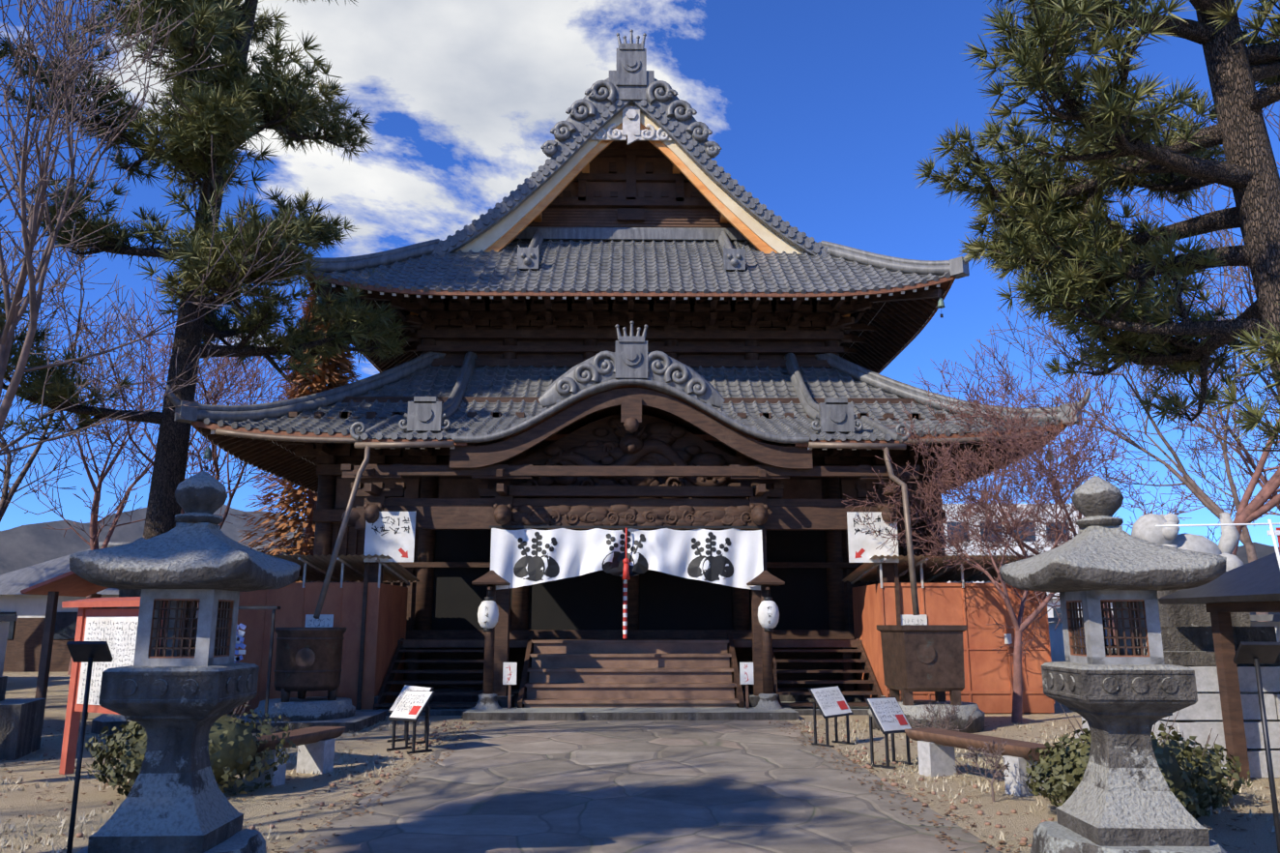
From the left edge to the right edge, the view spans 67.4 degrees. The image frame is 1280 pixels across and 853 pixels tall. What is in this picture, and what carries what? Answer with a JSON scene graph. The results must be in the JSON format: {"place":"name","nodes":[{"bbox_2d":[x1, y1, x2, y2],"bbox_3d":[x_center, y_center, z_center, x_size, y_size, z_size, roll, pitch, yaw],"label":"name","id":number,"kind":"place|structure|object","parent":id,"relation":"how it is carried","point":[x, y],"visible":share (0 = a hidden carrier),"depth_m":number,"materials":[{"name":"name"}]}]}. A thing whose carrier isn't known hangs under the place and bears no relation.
{"place":"outdoors","nodes":[
{"label":"outdoors","id":0,"kind":"place"},
{"bbox_2d":[0,541,197,671],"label":"neighbour house","id":1,"kind":"structure","parent":0,"point":[24,640],"depth_m":35.97,"materials":[{"name":"paint"}]},
{"bbox_2d":[0,671,1279,852],"bbox_3d":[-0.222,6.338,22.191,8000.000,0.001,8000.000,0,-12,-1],"label":"ground","id":2,"kind":"structure","parent":0,"point":[256,809],"depth_m":10.31,"materials":[{"name":"beige gravel"}]},
{"bbox_2d":[0,615,17,675],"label":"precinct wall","id":3,"kind":"structure","parent":2,"relation":"on","point":[4,628],"depth_m":28.89,"materials":[{"name":"paint"}]},
{"bbox_2d":[0,172,29,332],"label":"pine tree","id":4,"kind":"object","parent":2,"relation":"on","point":[2,306],"visible":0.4,"depth_m":19.86,"materials":[{"name":"green plant"}]},
{"bbox_2d":[0,675,46,760],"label":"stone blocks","id":5,"kind":"structure","parent":2,"relation":"on","point":[21,720],"depth_m":12.83,"materials":[{"name":"grey stone"}]},
{"bbox_2d":[0,233,112,415],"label":"bare tree","id":6,"kind":"object","parent":2,"relation":"on","point":[13,291],"visible":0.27,"depth_m":34.22,"materials":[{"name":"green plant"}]},
{"bbox_2d":[0,155,164,521],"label":"bare tree","id":7,"kind":"object","parent":2,"relation":"on","point":[6,497],"visible":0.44,"depth_m":26.16,"materials":[{"name":"brown plant"}]},
{"bbox_2d":[66,640,112,852],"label":"solar light","id":8,"kind":"object","parent":2,"relation":"on","point":[90,653],"visible":1,"depth_m":6.46,"materials":[{"name":"metal"}]},
{"bbox_2d":[20,570,192,725],"bbox_3d":[-9.458,3.903,17.467,2.607,2.870,2.000,0,-12,-1],"label":"small roofed shelter","id":9,"kind":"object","parent":2,"relation":"on","point":[71,583],"depth_m":16.85,"materials":[{"name":"brown wood"}]},
{"bbox_2d":[58,596,164,774],"bbox_3d":[-6.179,3.040,11.255,1.750,2.062,0.406,-6,-13,29],"label":"red notice board","id":10,"kind":"object","parent":2,"relation":"on","point":[116,628],"visible":0.54,"depth_m":11.41,"materials":[{"name":"paper"}]},
{"bbox_2d":[90,536,145,734],"bbox_3d":[-8.541,3.462,16.140,1.185,3.200,1.209,0,-12,-1],"label":"small stone lantern","id":11,"kind":"object","parent":2,"relation":"on","point":[102,720],"visible":0.1,"depth_m":15.57,"materials":[{"name":"grey stone"}]},
{"bbox_2d":[12,287,261,674],"bbox_3d":[-18.913,2.003,35.392,8.281,13.868,7.169,3,-12,-15],"label":"bare tree","id":12,"kind":"object","parent":2,"relation":"on","point":[93,543],"visible":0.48,"depth_m":34.52,"materials":[{"name":"red plant"}]},
{"bbox_2d":[0,0,308,455],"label":"bare tree","id":13,"kind":"object","parent":2,"relation":"on","point":[14,311],"visible":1,"depth_m":12.17,"materials":[{"name":"brown plant"}]},
{"bbox_2d":[51,272,310,621],"bbox_3d":[-13.178,1.179,28.291,7.972,12.574,11.337,8,-14,-35],"label":"bare tree","id":14,"kind":"object","parent":2,"relation":"on","point":[215,455],"visible":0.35,"depth_m":29.43,"materials":[{"name":"red plant"}]},
{"bbox_2d":[69,469,300,852],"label":"stone lantern","id":15,"kind":"object","parent":2,"relation":"on","point":[172,702],"visible":1,"depth_m":6.36,"materials":[{"name":"grey stone"}]},
{"bbox_2d":[85,700,299,796],"bbox_3d":[-4.667,3.320,10.131,2.242,1.082,1.703,0,-12,-1],"label":"shrub","id":16,"kind":"object","parent":2,"relation":"on","point":[232,742],"visible":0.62,"depth_m":9.82,"materials":[{"name":"green plant"}]},
{"bbox_2d":[0,0,408,539],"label":"pine tree","id":17,"kind":"object","parent":2,"relation":"on","point":[228,100],"visible":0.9,"depth_m":22.03,"materials":[{"name":"green plant"}]},
{"bbox_2d":[233,606,280,734],"bbox_3d":[-6.382,3.903,15.363,1.050,2.025,0.500,0,-12,-1],"label":"steel stand with paper chains","id":18,"kind":"object","parent":2,"relation":"on","point":[241,644],"visible":0.35,"depth_m":15.42,"materials":[{"name":"metal"}]},
{"bbox_2d":[252,529,311,581],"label":"neighbour house","id":19,"kind":"structure","parent":2,"relation":"on","point":[275,546],"depth_m":47.21,"materials":[{"name":"paint"}]},
{"bbox_2d":[244,726,345,786],"bbox_3d":[-4.029,3.811,11.124,0.415,0.500,1.550,-3,-12,15],"label":"bench","id":20,"kind":"object","parent":2,"relation":"on","point":[315,744],"visible":0.67,"depth_m":11.40,"materials":[{"name":"brown wood"}]},
{"bbox_2d":[235,287,361,581],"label":"brown conifer","id":21,"kind":"object","parent":2,"relation":"on","point":[334,376],"visible":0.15,"depth_m":45.77,"materials":[{"name":"red plant"}]},
{"bbox_2d":[236,627,385,732],"bbox_3d":[-5.832,4.385,16.854,2.300,1.680,2.100,0,-12,-1],"label":"water tank","id":22,"kind":"object","parent":2,"relation":"on","point":[307,658],"visible":1,"depth_m":16.41,"materials":[{"name":"brown metal"}]},
{"bbox_2d":[228,553,420,713],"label":"wall","id":23,"kind":"structure","parent":2,"relation":"on","point":[386,616],"depth_m":19.15,"materials":[{"name":"orange wood"}]},
{"bbox_2d":[356,511,416,709],"bbox_3d":[-5.037,3.660,19.094,1.000,4.000,0.113,0,-12,-1],"label":"banner sign","id":24,"kind":"object","parent":2,"relation":"on","point":[392,534],"visible":0.92,"depth_m":19.31,"materials":[{"name":"paper"}]},
{"bbox_2d":[386,684,433,744],"bbox_3d":[-3.472,4.339,14.494,0.670,0.821,0.400,-9,-15,38],"label":"info plaque","id":25,"kind":"object","parent":2,"relation":"on","point":[404,689],"visible":0.4,"depth_m":14.60,"materials":[{"name":"plastic"}]},
{"bbox_2d":[386,690,435,754],"bbox_3d":[-3.230,4.141,13.517,0.670,0.816,0.400,-10,-15,41],"label":"info plaque","id":26,"kind":"object","parent":2,"relation":"on","point":[411,705],"visible":0.98,"depth_m":13.50,"materials":[{"name":"paper"}]},
{"bbox_2d":[471,570,510,709],"bbox_3d":[-2.944,4.204,18.707,0.679,2.780,0.853,0,-12,-1],"label":"lantern post","id":27,"kind":"object","parent":2,"relation":"on","point":[487,614],"visible":0.96,"depth_m":18.58,"materials":[{"name":"brown wood"}]},
{"bbox_2d":[355,687,885,720],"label":"stone platform","id":28,"kind":"structure","parent":2,"relation":"on","point":[515,712],"depth_m":17.96,"materials":[{"name":"grey stone"}]},
{"bbox_2d":[502,662,517,708],"bbox_3d":[-2.525,5.081,18.581,0.260,1.010,0.069,0,-12,-1],"label":"small sign","id":29,"kind":"object","parent":28,"relation":"on","point":[509,674],"visible":0.94,"depth_m":18.60,"materials":[{"name":"paper"}]},
{"bbox_2d":[739,662,754,708],"bbox_3d":[2.075,5.093,18.638,0.260,1.010,0.069,0,-12,-1],"label":"small sign","id":30,"kind":"object","parent":28,"relation":"on","point":[746,673],"visible":0.94,"depth_m":18.66,"materials":[{"name":"paper"}]},
{"bbox_2d":[199,138,1056,709],"bbox_3d":[-0.306,-0.438,30.410,19.115,16.700,21.707,0,-12,-1],"label":"temple timber frame","id":31,"kind":"object","parent":2,"relation":"on","point":[686,643],"visible":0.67,"depth_m":22.52,"materials":[{"name":"brown wood"}]},
{"bbox_2d":[622,579,627,638],"bbox_3d":[-0.305,3.751,19.760,0.083,1.190,0.083,-5,-12,21],"label":"bell rope","id":32,"kind":"object","parent":31,"relation":"hanging from","point":[625,608],"visible":1,"depth_m":19.73,"materials":[{"name":"fabric"}]},
{"bbox_2d":[489,524,764,589],"bbox_3d":[-0.265,2.672,19.512,5.630,1.305,0.312,0,-12,-1],"label":"temple curtain","id":33,"kind":"object","parent":31,"relation":"hanging from","point":[732,557],"visible":1,"depth_m":19.52,"materials":[{"name":"white fabric"}]},
{"bbox_2d":[215,428,1040,618],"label":"temple gutter pipes","id":34,"kind":"object","parent":31,"relation":"attached to","point":[366,446],"visible":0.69,"depth_m":19.08,"materials":[{"name":"brown metal"}]},
{"bbox_2d":[166,29,1090,443],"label":"temple roof tiles","id":35,"kind":"object","parent":31,"relation":"on","point":[634,259],"visible":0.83,"depth_m":24.50,"materials":[{"name":"grey tile"}]},
{"bbox_2d":[203,288,1053,470],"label":"roof corner wind bells","id":36,"kind":"object","parent":31,"relation":"attached to","point":[208,450],"visible":0.65,"depth_m":21.27,"materials":[{"name":"metal"}]},
{"bbox_2d":[190,272,1067,491],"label":"roof eaves","id":37,"kind":"object","parent":31,"relation":"attached to","point":[945,283],"visible":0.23,"depth_m":23.60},
{"bbox_2d":[201,280,1056,491],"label":"rafter ends","id":38,"kind":"object","parent":31,"relation":"attached to","point":[625,298],"visible":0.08,"depth_m":23.75,"materials":[{"name":"wood"}]},
{"bbox_2d":[409,104,849,317],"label":"temple gable bargeboards","id":39,"kind":"object","parent":31,"relation":"attached to","point":[631,123],"visible":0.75,"depth_m":27.13,"materials":[{"name":"beige wood"}]},
{"bbox_2d":[0,718,1279,852],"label":"fallen leaves","id":40,"kind":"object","parent":2,"relation":"on","point":[1023,841],"depth_m":10.48,"materials":[{"name":"plant"}]},
{"bbox_2d":[746,570,785,709],"bbox_3d":[2.496,4.218,18.774,0.679,2.780,0.853,0,-12,-1],"label":"lantern post","id":41,"kind":"object","parent":2,"relation":"on","point":[768,614],"visible":0.9,"depth_m":18.65,"materials":[{"name":"brown wood"}]},
{"bbox_2d":[809,685,854,747],"bbox_3d":[2.832,4.272,14.181,0.670,0.825,0.400,10,-15,-39],"label":"info plaque","id":42,"kind":"object","parent":2,"relation":"on","point":[830,701],"visible":0.98,"depth_m":14.17,"materials":[{"name":"paper"}]},
{"bbox_2d":[846,512,902,699],"bbox_3d":[4.722,3.685,19.214,1.000,4.000,0.113,0,-12,-1],"label":"banner sign","id":43,"kind":"object","parent":2,"relation":"on","point":[863,546],"visible":0.73,"depth_m":19.43,"materials":[{"name":"paper"}]},
{"bbox_2d":[864,696,916,769],"bbox_3d":[3.159,3.849,12.128,0.671,0.829,0.400,11,-16,-42],"label":"info plaque","id":44,"kind":"object","parent":2,"relation":"on","point":[889,715],"visible":0.96,"depth_m":12.10,"materials":[{"name":"paper"}]},
{"bbox_2d":[867,624,985,732],"bbox_3d":[4.854,4.282,16.451,1.936,1.720,1.672,0,-12,-1],"label":"water tank","id":45,"kind":"object","parent":2,"relation":"on","point":[922,657],"visible":0.79,"depth_m":16.02,"materials":[{"name":"brown metal"}]},
{"bbox_2d":[907,699,976,730],"bbox_3d":[3.950,3.984,12.622,0.959,0.770,0.599,-8,-14,35],"label":"twiggy bush","id":46,"kind":"object","parent":2,"relation":"on","point":[945,719],"visible":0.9,"depth_m":12.58,"materials":[{"name":"brown plant"}]},
{"bbox_2d":[842,553,1054,712],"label":"wall","id":47,"kind":"structure","parent":2,"relation":"on","point":[988,670],"depth_m":19.29,"materials":[{"name":"orange paint"}]},
{"bbox_2d":[904,727,1054,796],"bbox_3d":[3.776,3.730,10.731,0.416,0.500,2.000,5,-13,-22],"label":"bench","id":48,"kind":"object","parent":2,"relation":"on","point":[936,746],"visible":0.75,"depth_m":10.76,"materials":[{"name":"brown wood"}]},
{"bbox_2d":[953,737,1010,801],"bbox_3d":[3.441,3.459,9.676,0.543,0.610,0.397,-6,-13,26],"label":"twiggy bush","id":49,"kind":"object","parent":2,"relation":"on","point":[996,766],"visible":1,"depth_m":9.69,"materials":[{"name":"brown plant"}]},
{"bbox_2d":[872,340,1192,664],"bbox_3d":[7.610,2.127,19.678,6.724,7.270,6.767,0,-12,-1],"label":"bare maple tree","id":50,"kind":"object","parent":2,"relation":"on","point":[993,420],"visible":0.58,"depth_m":19.02,"materials":[{"name":"red plant"}]},
{"bbox_2d":[842,417,1240,723],"bbox_3d":[7.471,2.658,18.038,6.645,5.565,4.494,0,-12,-1],"label":"bare maple tree","id":51,"kind":"object","parent":2,"relation":"on","point":[1020,626],"visible":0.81,"depth_m":18.15,"materials":[{"name":"red plant"}]},
{"bbox_2d":[910,0,1279,455],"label":"pine tree","id":52,"kind":"object","parent":2,"relation":"on","point":[1042,226],"visible":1,"depth_m":10.88,"materials":[{"name":"green plant"}]},
{"bbox_2d":[942,210,1279,621],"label":"bare tree","id":53,"kind":"object","parent":2,"relation":"on","point":[1208,503],"visible":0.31,"depth_m":31.70,"materials":[{"name":"brown plant"}]},
{"bbox_2d":[999,475,1227,852],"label":"stone lantern","id":54,"kind":"object","parent":2,"relation":"on","point":[1122,798],"visible":1,"depth_m":6.58,"materials":[{"name":"grey stone"}]},
{"bbox_2d":[1024,702,1221,818],"bbox_3d":[4.431,3.069,8.775,1.753,1.056,1.510,0,-12,-1],"label":"shrub","id":55,"kind":"object","parent":2,"relation":"on","point":[1062,768],"visible":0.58,"depth_m":8.63,"materials":[{"name":"green plant"}]},
{"bbox_2d":[1060,266,1279,525],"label":"bare tree","id":56,"kind":"object","parent":2,"relation":"on","point":[1264,480],"visible":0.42,"depth_m":36.62,"materials":[{"name":"red plant"}]},
{"bbox_2d":[1075,511,1279,777],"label":"stone guardian on pedestal","id":57,"kind":"object","parent":2,"relation":"on","point":[1186,635],"visible":0.31,"depth_m":11.67,"materials":[{"name":"grey stone"}]},
{"bbox_2d":[1107,86,1279,461],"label":"bare tree","id":58,"kind":"object","parent":2,"relation":"on","point":[1264,378],"visible":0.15,"depth_m":16.66,"materials":[{"name":"brown plant"}]},
{"bbox_2d":[1157,725,1252,806],"bbox_3d":[5.426,3.401,9.594,1.053,0.729,1.076,7,-13,-29],"label":"shrub","id":59,"kind":"object","parent":2,"relation":"on","point":[1227,793],"visible":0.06,"depth_m":9.35,"materials":[{"name":"green plant"}]},
{"bbox_2d":[1155,519,1279,568],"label":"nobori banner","id":60,"kind":"object","parent":2,"relation":"on","point":[1271,532],"visible":1,"depth_m":7.06,"materials":[{"name":"white paint"}]},
{"bbox_2d":[1157,550,1279,781],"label":"pavilion","id":61,"kind":"structure","parent":2,"relation":"on","point":[1253,586],"depth_m":10.98,"materials":[{"name":"wood"}]},
{"bbox_2d":[1184,113,1279,554],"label":"bare tree","id":62,"kind":"object","parent":2,"relation":"on","point":[1254,509],"visible":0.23,"depth_m":23.23,"materials":[{"name":"red plant"}]},
{"bbox_2d":[1233,640,1279,852],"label":"solar light","id":63,"kind":"object","parent":2,"relation":"on","point":[1257,654],"visible":1,"depth_m":6.22,"materials":[{"name":"metal"}]},
{"bbox_2d":[0,504,1279,621],"bbox_3d":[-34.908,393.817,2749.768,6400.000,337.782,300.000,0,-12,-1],"label":"distant hills","id":64,"kind":"structure","parent":0,"point":[21,546],"depth_m":2644.89,"materials":[{"name":"grey"}]},
{"bbox_2d":[0,0,1279,546],"label":"sky","id":65,"kind":"structure","parent":0,"point":[824,111],"materials":[{"name":"blue"}]},
{"bbox_2d":[282,720,1002,852],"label":"paving path","id":66,"kind":"structure","parent":0,"point":[629,786],"depth_m":9.72,"materials":[{"name":"grey stone"}]},
{"bbox_2d":[942,503,1113,617],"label":"distant building","id":67,"kind":"structure","parent":0,"point":[1052,612],"depth_m":75.16,"materials":[{"name":"paint"}]},
{"bbox_2d":[1047,613,1279,661],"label":"precinct wall","id":68,"kind":"structure","parent":0,"point":[1057,645],"depth_m":37.31,"materials":[{"name":"paint"}]}
]}

